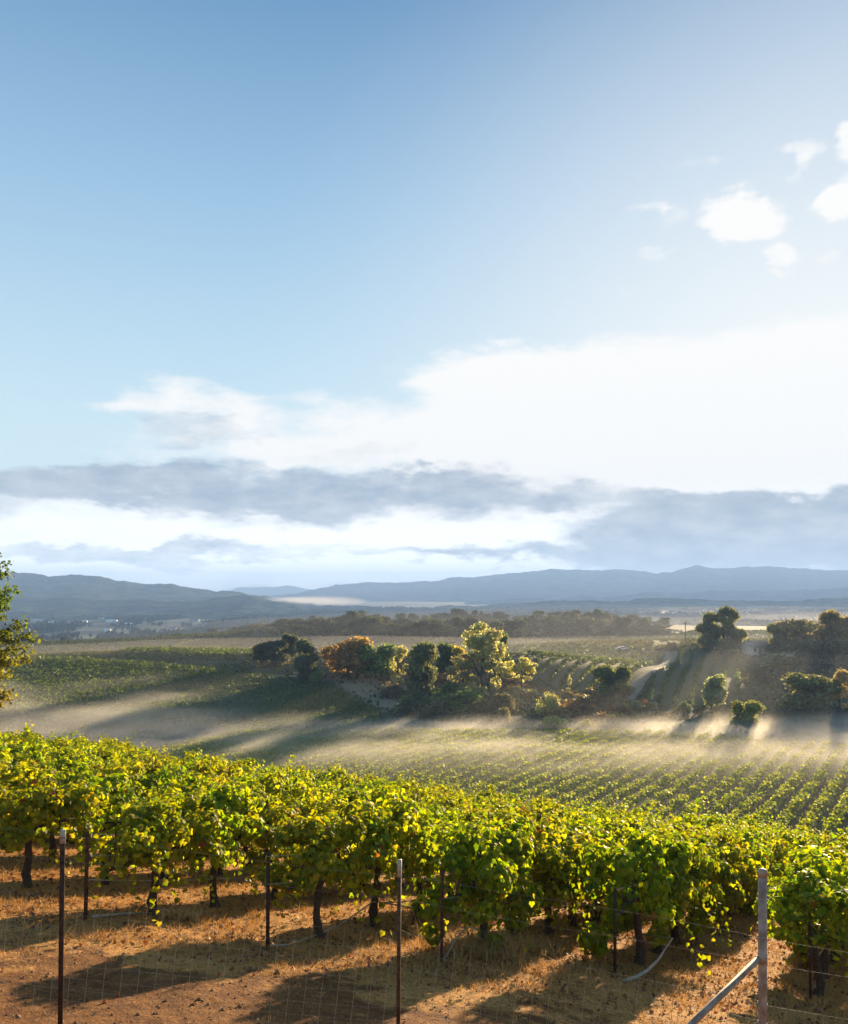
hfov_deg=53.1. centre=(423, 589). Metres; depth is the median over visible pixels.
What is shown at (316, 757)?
vine row
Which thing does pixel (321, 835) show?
grapevine
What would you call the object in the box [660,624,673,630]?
oak tree
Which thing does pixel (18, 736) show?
grapevine
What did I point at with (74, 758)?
grapevine
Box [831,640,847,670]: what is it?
oak tree
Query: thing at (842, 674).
willow tree
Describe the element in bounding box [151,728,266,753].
vine row
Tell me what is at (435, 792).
grapevine
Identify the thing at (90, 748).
grapevine
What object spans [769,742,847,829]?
vine row
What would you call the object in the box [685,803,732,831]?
grapevine
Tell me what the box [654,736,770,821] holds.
vine row
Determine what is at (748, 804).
vine row
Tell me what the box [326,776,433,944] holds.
grapevine
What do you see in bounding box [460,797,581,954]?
grapevine
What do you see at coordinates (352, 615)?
oak tree
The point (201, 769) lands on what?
grapevine
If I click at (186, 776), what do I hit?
grapevine
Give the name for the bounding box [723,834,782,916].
grapevine
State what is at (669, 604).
hills
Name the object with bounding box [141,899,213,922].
dry weed
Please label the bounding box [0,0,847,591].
sky
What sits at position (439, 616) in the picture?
oak tree
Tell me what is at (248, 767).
grapevine
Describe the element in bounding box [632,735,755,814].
vine row
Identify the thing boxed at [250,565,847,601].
mountains
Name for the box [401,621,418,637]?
oak tree
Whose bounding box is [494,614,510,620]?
oak tree
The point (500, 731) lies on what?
vine row
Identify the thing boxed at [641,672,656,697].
vine row
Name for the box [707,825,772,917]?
grapevine
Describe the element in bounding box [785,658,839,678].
oak tree
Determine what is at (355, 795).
grapevine
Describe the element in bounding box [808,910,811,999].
vine post
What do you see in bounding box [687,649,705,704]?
vine row
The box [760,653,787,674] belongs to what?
oak tree
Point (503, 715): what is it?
shrub
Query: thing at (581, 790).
vine row
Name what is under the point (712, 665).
vine row
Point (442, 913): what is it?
vine post
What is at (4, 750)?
grapevine
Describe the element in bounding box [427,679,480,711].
laurel shrub
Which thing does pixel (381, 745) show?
vine row
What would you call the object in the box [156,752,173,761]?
grapevine
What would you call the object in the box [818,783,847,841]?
vine row
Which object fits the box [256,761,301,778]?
grapevine
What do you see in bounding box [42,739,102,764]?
grapevine
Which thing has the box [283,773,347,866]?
grapevine
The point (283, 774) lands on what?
grapevine
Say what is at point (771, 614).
valley woods
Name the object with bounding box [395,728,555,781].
vine row
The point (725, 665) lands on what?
vine row
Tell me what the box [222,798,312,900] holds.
grapevine
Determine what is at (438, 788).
grapevine
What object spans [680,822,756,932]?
grapevine
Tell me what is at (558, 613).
oak tree
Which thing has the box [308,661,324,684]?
shrub
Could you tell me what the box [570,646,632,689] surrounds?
vine row
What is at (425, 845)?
grapevine
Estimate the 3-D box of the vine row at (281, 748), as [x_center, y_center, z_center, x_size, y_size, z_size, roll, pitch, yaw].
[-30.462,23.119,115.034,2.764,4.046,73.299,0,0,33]
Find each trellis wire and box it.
[101,832,264,855]
[267,849,420,884]
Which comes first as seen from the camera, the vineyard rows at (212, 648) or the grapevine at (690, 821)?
the grapevine at (690, 821)
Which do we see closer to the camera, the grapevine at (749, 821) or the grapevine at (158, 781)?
the grapevine at (158, 781)
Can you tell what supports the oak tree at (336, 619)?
on the ground at (110, 987)
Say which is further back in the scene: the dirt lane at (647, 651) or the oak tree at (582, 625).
the oak tree at (582, 625)
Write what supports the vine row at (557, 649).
on the ground at (110, 987)
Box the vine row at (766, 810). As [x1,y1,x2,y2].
[736,740,832,826]
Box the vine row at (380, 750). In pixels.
[304,728,460,772]
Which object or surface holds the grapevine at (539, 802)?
on the ground at (110, 987)
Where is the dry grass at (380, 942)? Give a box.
[0,830,847,1023]
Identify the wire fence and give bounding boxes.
[0,827,843,1023]
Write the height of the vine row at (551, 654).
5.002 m
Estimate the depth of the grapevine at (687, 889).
15.92 m
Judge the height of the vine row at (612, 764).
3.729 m
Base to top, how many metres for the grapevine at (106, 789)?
2.627 m
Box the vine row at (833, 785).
[793,754,847,829]
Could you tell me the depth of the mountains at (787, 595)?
3860.11 m
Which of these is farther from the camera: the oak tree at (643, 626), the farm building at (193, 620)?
the farm building at (193, 620)
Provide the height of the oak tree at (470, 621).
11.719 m
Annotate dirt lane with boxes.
[611,650,674,652]
[627,650,677,699]
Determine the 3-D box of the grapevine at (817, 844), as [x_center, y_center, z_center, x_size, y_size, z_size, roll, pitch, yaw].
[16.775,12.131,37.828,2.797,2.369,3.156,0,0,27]
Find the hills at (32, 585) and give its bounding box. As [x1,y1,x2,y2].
[0,572,335,609]
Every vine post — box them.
[83,831,88,920]
[266,852,269,947]
[440,870,443,961]
[613,888,616,973]
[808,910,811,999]
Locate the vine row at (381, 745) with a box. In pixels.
[291,728,444,771]
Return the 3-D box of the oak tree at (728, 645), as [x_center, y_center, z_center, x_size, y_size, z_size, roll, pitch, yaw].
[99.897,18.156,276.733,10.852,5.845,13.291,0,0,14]
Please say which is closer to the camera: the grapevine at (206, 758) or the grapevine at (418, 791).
the grapevine at (418, 791)
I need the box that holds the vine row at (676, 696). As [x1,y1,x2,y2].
[670,650,695,705]
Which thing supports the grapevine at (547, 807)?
on the ground at (110, 987)
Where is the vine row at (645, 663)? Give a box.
[630,652,661,673]
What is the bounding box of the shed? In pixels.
[779,651,794,657]
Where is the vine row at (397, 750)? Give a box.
[319,727,477,772]
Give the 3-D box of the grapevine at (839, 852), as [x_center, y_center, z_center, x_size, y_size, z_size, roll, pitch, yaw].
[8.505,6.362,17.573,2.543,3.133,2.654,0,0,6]
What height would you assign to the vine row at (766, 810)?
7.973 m
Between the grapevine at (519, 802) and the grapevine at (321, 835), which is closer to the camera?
the grapevine at (321, 835)
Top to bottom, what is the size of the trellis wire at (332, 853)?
2.621 m
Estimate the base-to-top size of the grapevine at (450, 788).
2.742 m
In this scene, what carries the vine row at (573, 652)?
on the ground at (110, 987)
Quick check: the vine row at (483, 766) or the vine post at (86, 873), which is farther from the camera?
the vine row at (483, 766)
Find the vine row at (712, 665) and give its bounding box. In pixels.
[703,650,717,700]
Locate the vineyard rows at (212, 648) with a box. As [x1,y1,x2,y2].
[120,635,281,657]
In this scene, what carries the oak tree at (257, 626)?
on the ground at (110, 987)
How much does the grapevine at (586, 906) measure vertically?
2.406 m
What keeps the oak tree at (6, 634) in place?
on the ground at (110, 987)
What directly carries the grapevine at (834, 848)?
on the ground at (110, 987)
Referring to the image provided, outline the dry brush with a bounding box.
[487,672,656,723]
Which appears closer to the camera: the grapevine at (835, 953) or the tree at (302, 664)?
the grapevine at (835, 953)
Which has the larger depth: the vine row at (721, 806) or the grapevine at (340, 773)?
the vine row at (721, 806)
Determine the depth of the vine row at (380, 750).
127.07 m
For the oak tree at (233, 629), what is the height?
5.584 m
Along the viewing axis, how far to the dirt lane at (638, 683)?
215.76 m
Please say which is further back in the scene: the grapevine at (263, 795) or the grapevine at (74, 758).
the grapevine at (74, 758)
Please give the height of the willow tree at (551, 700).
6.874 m
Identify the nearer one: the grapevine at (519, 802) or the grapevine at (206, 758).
the grapevine at (206, 758)
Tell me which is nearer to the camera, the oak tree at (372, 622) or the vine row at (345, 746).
the vine row at (345, 746)
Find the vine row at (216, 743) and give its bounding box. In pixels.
[160,728,283,756]
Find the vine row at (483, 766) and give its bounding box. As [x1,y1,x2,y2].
[422,729,589,790]
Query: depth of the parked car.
279.87 m
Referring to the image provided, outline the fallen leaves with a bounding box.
[0,837,847,1023]
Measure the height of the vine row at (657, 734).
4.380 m
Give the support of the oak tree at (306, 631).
on the ground at (110, 987)
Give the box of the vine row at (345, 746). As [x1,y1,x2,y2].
[259,727,414,769]
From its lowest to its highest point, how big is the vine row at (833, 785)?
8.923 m
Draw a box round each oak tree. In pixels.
[0,552,42,707]
[59,636,70,639]
[204,629,218,632]
[227,626,239,630]
[242,626,254,630]
[245,624,261,629]
[249,639,290,664]
[251,645,267,663]
[269,618,290,628]
[281,632,300,659]
[283,624,322,637]
[285,618,305,627]
[296,620,315,632]
[310,622,333,635]
[315,619,342,635]
[316,636,374,679]
[331,616,346,628]
[338,610,362,627]
[343,615,372,633]
[361,616,385,634]
[370,623,409,638]
[378,616,393,629]
[391,617,415,624]
[395,613,406,618]
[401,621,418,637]
[408,613,419,619]
[409,619,439,641]
[418,615,430,620]
[420,618,449,639]
[429,612,448,620]
[434,641,460,673]
[447,608,471,618]
[447,616,464,629]
[450,616,470,639]
[463,617,488,636]
[483,617,499,621]
[487,621,507,643]
[492,611,504,620]
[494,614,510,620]
[498,619,527,640]
[522,615,541,634]
[531,610,545,617]
[540,615,559,635]
[547,611,563,616]
[549,620,573,635]
[564,612,579,632]
[571,609,586,618]
[574,618,594,635]
[586,616,596,629]
[588,662,637,696]
[589,611,615,630]
[602,618,622,632]
[613,616,634,635]
[627,614,638,617]
[631,618,653,633]
[649,625,671,633]
[655,617,670,624]
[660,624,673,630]
[694,622,723,649]
[700,605,748,649]
[714,637,743,653]
[749,666,774,681]
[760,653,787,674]
[764,617,819,653]
[764,622,787,643]
[775,671,847,711]
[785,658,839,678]
[811,608,847,640]
[811,637,847,670]
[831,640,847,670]
[841,614,847,639]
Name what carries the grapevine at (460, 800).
on the ground at (110, 987)
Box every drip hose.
[88,873,290,917]
[270,900,411,946]
[443,906,564,959]
[622,917,683,981]
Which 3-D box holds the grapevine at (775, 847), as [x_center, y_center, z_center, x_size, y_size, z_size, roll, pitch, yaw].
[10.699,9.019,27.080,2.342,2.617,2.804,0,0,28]
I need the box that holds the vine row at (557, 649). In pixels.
[531,646,561,655]
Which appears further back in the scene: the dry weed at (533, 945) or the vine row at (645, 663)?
the vine row at (645, 663)
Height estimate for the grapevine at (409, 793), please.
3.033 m
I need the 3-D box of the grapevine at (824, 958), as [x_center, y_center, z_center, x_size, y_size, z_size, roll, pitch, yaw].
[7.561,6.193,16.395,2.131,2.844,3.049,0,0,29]
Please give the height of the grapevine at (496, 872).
2.992 m
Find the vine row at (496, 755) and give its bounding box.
[414,727,573,786]
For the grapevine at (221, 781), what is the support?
on the ground at (110, 987)
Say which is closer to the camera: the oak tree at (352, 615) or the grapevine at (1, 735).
the grapevine at (1, 735)
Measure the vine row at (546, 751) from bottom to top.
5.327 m
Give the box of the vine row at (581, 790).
[552,730,696,804]
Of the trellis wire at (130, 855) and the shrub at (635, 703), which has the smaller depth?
the trellis wire at (130, 855)
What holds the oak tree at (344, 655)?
on the ground at (110, 987)
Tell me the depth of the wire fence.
8.09 m
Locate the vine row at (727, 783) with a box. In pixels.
[666,738,785,821]
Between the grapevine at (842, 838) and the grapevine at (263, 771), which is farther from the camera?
the grapevine at (263, 771)
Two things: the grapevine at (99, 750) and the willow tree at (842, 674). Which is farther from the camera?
the willow tree at (842, 674)
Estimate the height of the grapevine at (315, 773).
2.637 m
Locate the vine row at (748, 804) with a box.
[725,740,817,823]
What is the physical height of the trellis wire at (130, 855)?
2.587 m
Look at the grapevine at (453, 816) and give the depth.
18.79 m
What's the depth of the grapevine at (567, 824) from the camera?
24.71 m
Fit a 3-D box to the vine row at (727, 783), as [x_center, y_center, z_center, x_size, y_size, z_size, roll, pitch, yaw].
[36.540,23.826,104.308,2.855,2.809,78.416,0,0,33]
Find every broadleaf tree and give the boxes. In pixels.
[353,641,399,680]
[398,639,439,697]
[728,699,765,731]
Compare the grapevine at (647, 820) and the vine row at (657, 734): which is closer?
the grapevine at (647, 820)
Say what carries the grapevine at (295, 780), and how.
on the ground at (110, 987)
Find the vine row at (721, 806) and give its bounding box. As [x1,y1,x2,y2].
[701,738,800,818]
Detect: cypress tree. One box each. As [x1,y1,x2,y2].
[493,631,511,679]
[566,675,572,691]
[647,689,659,711]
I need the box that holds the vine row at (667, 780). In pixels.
[609,733,741,812]
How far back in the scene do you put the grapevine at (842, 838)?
26.70 m
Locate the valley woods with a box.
[0,605,847,640]
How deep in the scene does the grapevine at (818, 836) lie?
41.36 m
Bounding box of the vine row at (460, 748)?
[360,727,524,778]
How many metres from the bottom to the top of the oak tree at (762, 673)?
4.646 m
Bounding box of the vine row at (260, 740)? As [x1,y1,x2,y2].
[169,728,316,758]
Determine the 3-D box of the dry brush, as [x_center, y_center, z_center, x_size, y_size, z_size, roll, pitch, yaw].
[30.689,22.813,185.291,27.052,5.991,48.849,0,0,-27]
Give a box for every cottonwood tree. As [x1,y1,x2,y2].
[445,653,475,688]
[459,621,508,697]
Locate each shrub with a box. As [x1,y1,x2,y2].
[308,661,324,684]
[379,681,408,698]
[392,688,444,717]
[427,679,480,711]
[431,671,459,685]
[475,687,518,713]
[492,706,510,722]
[541,716,569,730]
[576,716,597,730]
[631,700,640,709]
[659,641,678,649]
[675,698,692,712]
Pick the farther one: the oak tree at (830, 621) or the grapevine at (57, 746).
the oak tree at (830, 621)
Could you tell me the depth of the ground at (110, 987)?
14.02 m
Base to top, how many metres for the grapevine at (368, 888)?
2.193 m
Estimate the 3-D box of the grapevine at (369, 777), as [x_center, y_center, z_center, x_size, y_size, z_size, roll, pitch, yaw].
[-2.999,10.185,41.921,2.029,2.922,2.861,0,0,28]
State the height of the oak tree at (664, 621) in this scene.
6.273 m
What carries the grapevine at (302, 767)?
on the ground at (110, 987)
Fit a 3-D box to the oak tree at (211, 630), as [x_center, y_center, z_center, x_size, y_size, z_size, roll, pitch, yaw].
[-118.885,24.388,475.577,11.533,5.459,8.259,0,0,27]
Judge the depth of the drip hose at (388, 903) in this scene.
14.66 m
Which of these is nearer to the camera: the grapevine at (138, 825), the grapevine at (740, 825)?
the grapevine at (138, 825)
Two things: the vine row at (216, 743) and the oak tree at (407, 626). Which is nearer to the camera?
the vine row at (216, 743)
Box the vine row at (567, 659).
[546,647,612,683]
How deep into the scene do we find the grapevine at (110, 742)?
40.50 m
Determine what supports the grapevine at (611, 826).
on the ground at (110, 987)
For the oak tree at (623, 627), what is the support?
on the ground at (110, 987)
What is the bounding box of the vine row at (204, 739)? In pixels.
[145,729,250,749]
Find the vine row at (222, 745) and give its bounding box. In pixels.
[163,727,299,756]
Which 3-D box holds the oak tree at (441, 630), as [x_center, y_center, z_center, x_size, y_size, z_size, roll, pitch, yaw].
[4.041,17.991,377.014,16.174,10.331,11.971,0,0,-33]
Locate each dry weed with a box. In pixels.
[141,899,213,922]
[407,914,541,962]
[505,929,571,957]
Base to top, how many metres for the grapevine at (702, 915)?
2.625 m
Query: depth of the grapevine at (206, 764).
28.32 m
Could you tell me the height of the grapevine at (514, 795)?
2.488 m
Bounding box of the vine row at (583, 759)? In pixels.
[493,728,653,795]
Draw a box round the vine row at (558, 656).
[538,646,602,674]
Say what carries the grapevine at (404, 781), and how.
on the ground at (110, 987)
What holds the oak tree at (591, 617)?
on the ground at (110, 987)
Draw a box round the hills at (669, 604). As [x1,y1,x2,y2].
[415,597,847,611]
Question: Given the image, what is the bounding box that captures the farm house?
[739,639,770,655]
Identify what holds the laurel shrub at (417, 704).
on the ground at (110, 987)
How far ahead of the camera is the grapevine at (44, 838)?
21.32 m
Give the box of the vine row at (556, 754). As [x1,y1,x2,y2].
[459,727,621,795]
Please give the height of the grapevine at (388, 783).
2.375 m
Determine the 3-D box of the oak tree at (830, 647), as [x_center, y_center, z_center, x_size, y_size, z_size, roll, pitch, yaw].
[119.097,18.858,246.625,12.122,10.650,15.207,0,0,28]
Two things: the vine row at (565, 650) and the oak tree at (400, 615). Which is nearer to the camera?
the vine row at (565, 650)
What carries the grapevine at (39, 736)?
on the ground at (110, 987)
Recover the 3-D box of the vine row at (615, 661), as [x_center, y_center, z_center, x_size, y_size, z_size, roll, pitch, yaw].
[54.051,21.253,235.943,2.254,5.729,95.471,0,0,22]
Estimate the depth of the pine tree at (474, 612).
608.67 m
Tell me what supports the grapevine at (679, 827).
on the ground at (110, 987)
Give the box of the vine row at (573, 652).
[530,646,582,656]
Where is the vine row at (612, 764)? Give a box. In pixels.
[522,730,683,803]
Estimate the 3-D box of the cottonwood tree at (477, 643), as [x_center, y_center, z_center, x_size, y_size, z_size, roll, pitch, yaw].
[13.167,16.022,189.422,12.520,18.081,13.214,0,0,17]
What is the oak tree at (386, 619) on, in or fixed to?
on the ground at (110, 987)
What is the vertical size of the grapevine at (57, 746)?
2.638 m
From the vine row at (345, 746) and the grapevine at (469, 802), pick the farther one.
the vine row at (345, 746)
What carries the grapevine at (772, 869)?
on the ground at (110, 987)
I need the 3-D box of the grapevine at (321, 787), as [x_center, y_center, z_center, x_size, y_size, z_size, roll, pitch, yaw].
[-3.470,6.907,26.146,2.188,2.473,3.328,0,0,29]
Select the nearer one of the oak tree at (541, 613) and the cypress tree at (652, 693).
the cypress tree at (652, 693)
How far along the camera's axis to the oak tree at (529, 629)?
460.60 m
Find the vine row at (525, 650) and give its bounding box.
[519,646,531,652]
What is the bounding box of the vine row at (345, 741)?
[249,727,396,767]
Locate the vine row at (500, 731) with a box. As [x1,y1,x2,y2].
[345,728,507,778]
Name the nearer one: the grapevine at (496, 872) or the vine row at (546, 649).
the grapevine at (496, 872)
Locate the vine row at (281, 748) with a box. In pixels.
[225,728,362,761]
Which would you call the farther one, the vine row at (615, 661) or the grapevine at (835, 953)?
the vine row at (615, 661)
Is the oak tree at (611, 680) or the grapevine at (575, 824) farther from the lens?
the oak tree at (611, 680)
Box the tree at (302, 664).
[287,637,320,680]
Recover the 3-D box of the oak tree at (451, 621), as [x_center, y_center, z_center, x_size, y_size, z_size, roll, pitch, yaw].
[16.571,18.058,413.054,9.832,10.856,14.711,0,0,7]
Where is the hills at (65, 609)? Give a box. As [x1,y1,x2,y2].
[2,595,309,620]
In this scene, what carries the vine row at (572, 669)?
on the ground at (110, 987)
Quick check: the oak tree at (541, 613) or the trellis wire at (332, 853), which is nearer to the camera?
the trellis wire at (332, 853)
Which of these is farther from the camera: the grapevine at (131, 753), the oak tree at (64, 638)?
the oak tree at (64, 638)
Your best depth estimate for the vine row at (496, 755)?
122.21 m
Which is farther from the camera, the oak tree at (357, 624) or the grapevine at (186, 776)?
the oak tree at (357, 624)
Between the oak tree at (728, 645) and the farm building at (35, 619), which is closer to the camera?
the oak tree at (728, 645)
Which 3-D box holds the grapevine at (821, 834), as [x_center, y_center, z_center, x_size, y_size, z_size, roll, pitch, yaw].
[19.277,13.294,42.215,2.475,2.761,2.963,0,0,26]
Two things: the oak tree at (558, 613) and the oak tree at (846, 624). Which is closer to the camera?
the oak tree at (846, 624)
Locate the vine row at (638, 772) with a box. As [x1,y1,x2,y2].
[566,731,712,809]
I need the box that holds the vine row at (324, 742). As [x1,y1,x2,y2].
[241,727,379,761]
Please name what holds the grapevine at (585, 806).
on the ground at (110, 987)
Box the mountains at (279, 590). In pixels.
[228,585,311,595]
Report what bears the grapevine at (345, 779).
on the ground at (110, 987)
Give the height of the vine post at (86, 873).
1.760 m
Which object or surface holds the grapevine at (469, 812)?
on the ground at (110, 987)
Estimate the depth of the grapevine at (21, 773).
17.04 m
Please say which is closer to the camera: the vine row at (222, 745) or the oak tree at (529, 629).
the vine row at (222, 745)
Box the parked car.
[615,646,627,650]
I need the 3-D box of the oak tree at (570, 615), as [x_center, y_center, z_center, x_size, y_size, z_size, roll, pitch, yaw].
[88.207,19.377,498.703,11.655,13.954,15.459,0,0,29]
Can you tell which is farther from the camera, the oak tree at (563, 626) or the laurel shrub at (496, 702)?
the oak tree at (563, 626)
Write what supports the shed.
on the ground at (110, 987)
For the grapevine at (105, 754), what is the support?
on the ground at (110, 987)
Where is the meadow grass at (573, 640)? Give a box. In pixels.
[0,628,847,768]
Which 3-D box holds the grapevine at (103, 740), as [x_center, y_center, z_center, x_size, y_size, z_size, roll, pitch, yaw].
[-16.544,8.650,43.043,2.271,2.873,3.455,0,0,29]
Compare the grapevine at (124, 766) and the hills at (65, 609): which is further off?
the hills at (65, 609)
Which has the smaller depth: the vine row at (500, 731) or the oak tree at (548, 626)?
the vine row at (500, 731)
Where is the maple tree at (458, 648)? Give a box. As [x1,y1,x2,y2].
[452,643,467,671]
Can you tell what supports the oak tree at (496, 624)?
on the ground at (110, 987)
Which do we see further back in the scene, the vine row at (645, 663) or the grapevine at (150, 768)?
the vine row at (645, 663)
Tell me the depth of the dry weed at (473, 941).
13.87 m
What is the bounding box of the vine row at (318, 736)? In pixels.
[220,728,347,758]
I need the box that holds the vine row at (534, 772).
[467,729,637,794]
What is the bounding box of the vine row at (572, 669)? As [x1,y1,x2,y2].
[557,647,621,687]
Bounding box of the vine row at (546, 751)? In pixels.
[446,729,604,789]
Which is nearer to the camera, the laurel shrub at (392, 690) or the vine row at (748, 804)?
the vine row at (748, 804)
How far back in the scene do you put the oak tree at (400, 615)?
526.89 m
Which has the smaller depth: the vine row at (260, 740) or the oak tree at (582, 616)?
the vine row at (260, 740)
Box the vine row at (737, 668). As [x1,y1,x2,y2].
[734,653,741,694]
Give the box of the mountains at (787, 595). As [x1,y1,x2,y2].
[464,587,847,604]
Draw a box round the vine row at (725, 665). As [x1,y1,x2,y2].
[721,651,728,698]
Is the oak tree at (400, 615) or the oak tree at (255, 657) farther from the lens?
the oak tree at (400, 615)
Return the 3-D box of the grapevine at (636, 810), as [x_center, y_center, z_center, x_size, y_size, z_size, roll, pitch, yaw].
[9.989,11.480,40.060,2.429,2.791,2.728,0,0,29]
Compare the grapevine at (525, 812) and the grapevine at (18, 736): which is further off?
the grapevine at (18, 736)
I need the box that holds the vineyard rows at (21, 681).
[0,656,385,737]
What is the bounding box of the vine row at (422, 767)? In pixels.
[379,728,540,781]
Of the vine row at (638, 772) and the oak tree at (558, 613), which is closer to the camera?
the vine row at (638, 772)
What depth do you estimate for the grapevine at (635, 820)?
22.70 m
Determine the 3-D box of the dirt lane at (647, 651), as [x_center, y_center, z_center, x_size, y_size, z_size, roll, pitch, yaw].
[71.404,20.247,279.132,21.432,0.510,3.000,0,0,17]
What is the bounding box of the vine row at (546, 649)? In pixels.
[541,647,551,651]
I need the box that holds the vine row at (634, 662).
[615,647,653,671]
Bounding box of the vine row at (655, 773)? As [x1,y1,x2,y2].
[589,733,726,809]
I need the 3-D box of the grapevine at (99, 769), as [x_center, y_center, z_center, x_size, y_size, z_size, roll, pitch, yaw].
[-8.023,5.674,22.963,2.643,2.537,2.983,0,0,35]
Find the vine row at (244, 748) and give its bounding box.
[197,727,333,758]
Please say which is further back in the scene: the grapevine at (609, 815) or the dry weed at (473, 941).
the grapevine at (609, 815)
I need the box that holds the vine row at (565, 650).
[527,646,571,656]
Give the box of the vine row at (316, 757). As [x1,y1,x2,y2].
[272,727,427,768]
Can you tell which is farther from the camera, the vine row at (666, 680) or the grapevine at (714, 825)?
the vine row at (666, 680)
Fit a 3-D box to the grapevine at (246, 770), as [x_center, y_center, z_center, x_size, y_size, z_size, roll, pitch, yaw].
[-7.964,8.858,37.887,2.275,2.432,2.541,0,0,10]
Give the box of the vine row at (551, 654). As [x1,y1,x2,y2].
[533,646,591,661]
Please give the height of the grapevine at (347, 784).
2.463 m
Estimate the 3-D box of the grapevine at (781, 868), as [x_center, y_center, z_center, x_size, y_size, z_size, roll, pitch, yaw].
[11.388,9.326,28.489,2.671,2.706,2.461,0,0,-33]
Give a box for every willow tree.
[388,645,408,683]
[501,657,537,694]
[534,688,561,715]
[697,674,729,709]
[784,685,808,710]
[827,667,847,708]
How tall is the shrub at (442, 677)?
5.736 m
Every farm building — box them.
[27,618,45,620]
[189,619,198,621]
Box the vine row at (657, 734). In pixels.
[515,729,668,801]
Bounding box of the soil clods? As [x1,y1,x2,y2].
[0,868,847,1023]
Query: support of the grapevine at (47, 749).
on the ground at (110, 987)
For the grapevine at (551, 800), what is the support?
on the ground at (110, 987)
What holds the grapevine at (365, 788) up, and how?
on the ground at (110, 987)
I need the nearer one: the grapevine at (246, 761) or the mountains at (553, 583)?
the grapevine at (246, 761)
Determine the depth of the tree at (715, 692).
177.21 m
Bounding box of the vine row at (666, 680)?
[655,649,683,703]
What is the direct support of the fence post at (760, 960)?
on the ground at (110, 987)
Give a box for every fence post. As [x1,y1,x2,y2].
[57,829,66,1023]
[395,859,402,1023]
[687,868,767,1023]
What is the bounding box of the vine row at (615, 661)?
[582,646,644,693]
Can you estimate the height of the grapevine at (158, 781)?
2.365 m
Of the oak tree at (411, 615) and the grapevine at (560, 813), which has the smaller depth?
the grapevine at (560, 813)
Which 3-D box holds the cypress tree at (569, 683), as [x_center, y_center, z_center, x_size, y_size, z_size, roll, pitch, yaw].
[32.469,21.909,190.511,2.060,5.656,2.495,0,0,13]
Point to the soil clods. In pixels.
(165, 1000)
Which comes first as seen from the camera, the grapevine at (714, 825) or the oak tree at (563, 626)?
the grapevine at (714, 825)
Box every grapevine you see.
[0,720,83,770]
[0,727,43,741]
[0,732,19,746]
[0,738,41,767]
[0,738,65,832]
[0,744,93,860]
[0,759,119,887]
[4,733,43,742]
[7,743,60,764]
[7,751,65,841]
[9,741,56,757]
[22,758,98,843]
[33,779,225,928]
[34,754,197,884]
[40,751,102,816]
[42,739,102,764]
[43,729,73,747]
[47,733,70,749]
[61,747,144,849]
[64,753,171,840]
[66,735,89,742]
[68,742,100,760]
[71,734,108,747]
[73,742,138,765]
[74,739,114,756]
[85,735,112,744]
[86,755,133,768]
[88,731,141,753]
[98,736,139,757]
[109,763,215,828]
[115,745,179,768]
[118,774,214,879]
[121,746,153,760]
[139,742,171,755]
[142,753,172,775]
[143,754,204,801]
[155,777,276,907]
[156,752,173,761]
[158,755,190,765]
[164,750,202,761]
[165,757,217,776]
[171,769,269,878]
[178,752,246,793]
[180,771,236,855]
[191,748,214,774]
[204,754,230,763]
[209,757,266,779]
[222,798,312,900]
[224,755,307,871]
[227,764,287,780]
[230,768,283,853]
[243,761,276,776]
[250,766,301,797]
[250,781,400,938]
[253,764,324,799]
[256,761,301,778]
[256,765,293,775]
[256,766,295,782]
[260,805,357,893]
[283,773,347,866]
[285,758,306,773]
[285,769,335,790]
[294,766,318,785]
[297,777,337,810]
[311,769,357,794]
[313,770,363,791]
[316,759,346,783]
[318,776,371,808]
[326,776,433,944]
[334,798,398,893]
[345,770,389,798]
[352,767,378,781]
[353,778,389,793]
[369,801,461,930]
[371,770,449,808]
[373,784,431,805]
[381,775,416,784]
[382,775,418,788]
[398,773,414,786]
[401,780,547,952]
[409,794,494,913]
[412,797,458,880]
[418,777,458,814]
[422,782,452,805]
[428,778,443,793]
[432,787,476,804]
[438,787,472,811]
[438,793,482,822]
[444,779,464,794]
[444,805,523,895]
[457,797,478,810]
[460,782,508,803]
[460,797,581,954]
[462,796,516,818]
[471,792,503,808]
[490,790,541,824]
[498,792,525,803]
[498,798,515,807]
[500,793,545,808]
[507,813,606,941]
[513,789,542,806]
[526,790,563,822]
[526,797,555,808]
[529,809,625,926]
[532,808,578,901]
[533,806,599,829]
[534,806,644,922]
[537,794,591,821]
[540,792,575,806]
[555,796,710,975]
[566,797,598,814]
[572,799,618,818]
[578,818,659,913]
[590,805,629,821]
[598,811,730,953]
[612,800,662,824]
[614,803,667,846]
[622,825,745,944]
[627,798,663,819]
[636,813,684,843]
[637,807,702,834]
[661,823,749,947]
[662,812,678,823]
[669,813,730,836]
[679,818,769,922]
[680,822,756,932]
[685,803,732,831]
[688,814,727,831]
[702,813,748,830]
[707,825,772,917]
[723,813,748,827]
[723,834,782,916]
[731,827,788,896]
[736,825,791,896]
[737,812,775,829]
[746,844,781,896]
[750,828,847,978]
[751,816,812,848]
[751,831,847,995]
[755,825,797,853]
[758,817,798,875]
[773,828,847,967]
[786,841,847,956]
[789,830,820,847]
[795,825,831,847]
[802,826,847,856]
[803,834,822,843]
[804,823,828,847]
[819,843,847,949]
[820,833,847,845]
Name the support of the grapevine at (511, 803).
on the ground at (110, 987)
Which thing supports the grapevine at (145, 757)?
on the ground at (110, 987)
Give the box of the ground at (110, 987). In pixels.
[0,601,847,1023]
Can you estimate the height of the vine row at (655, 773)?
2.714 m
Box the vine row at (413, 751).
[338,728,491,774]
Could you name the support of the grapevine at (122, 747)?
on the ground at (110, 987)

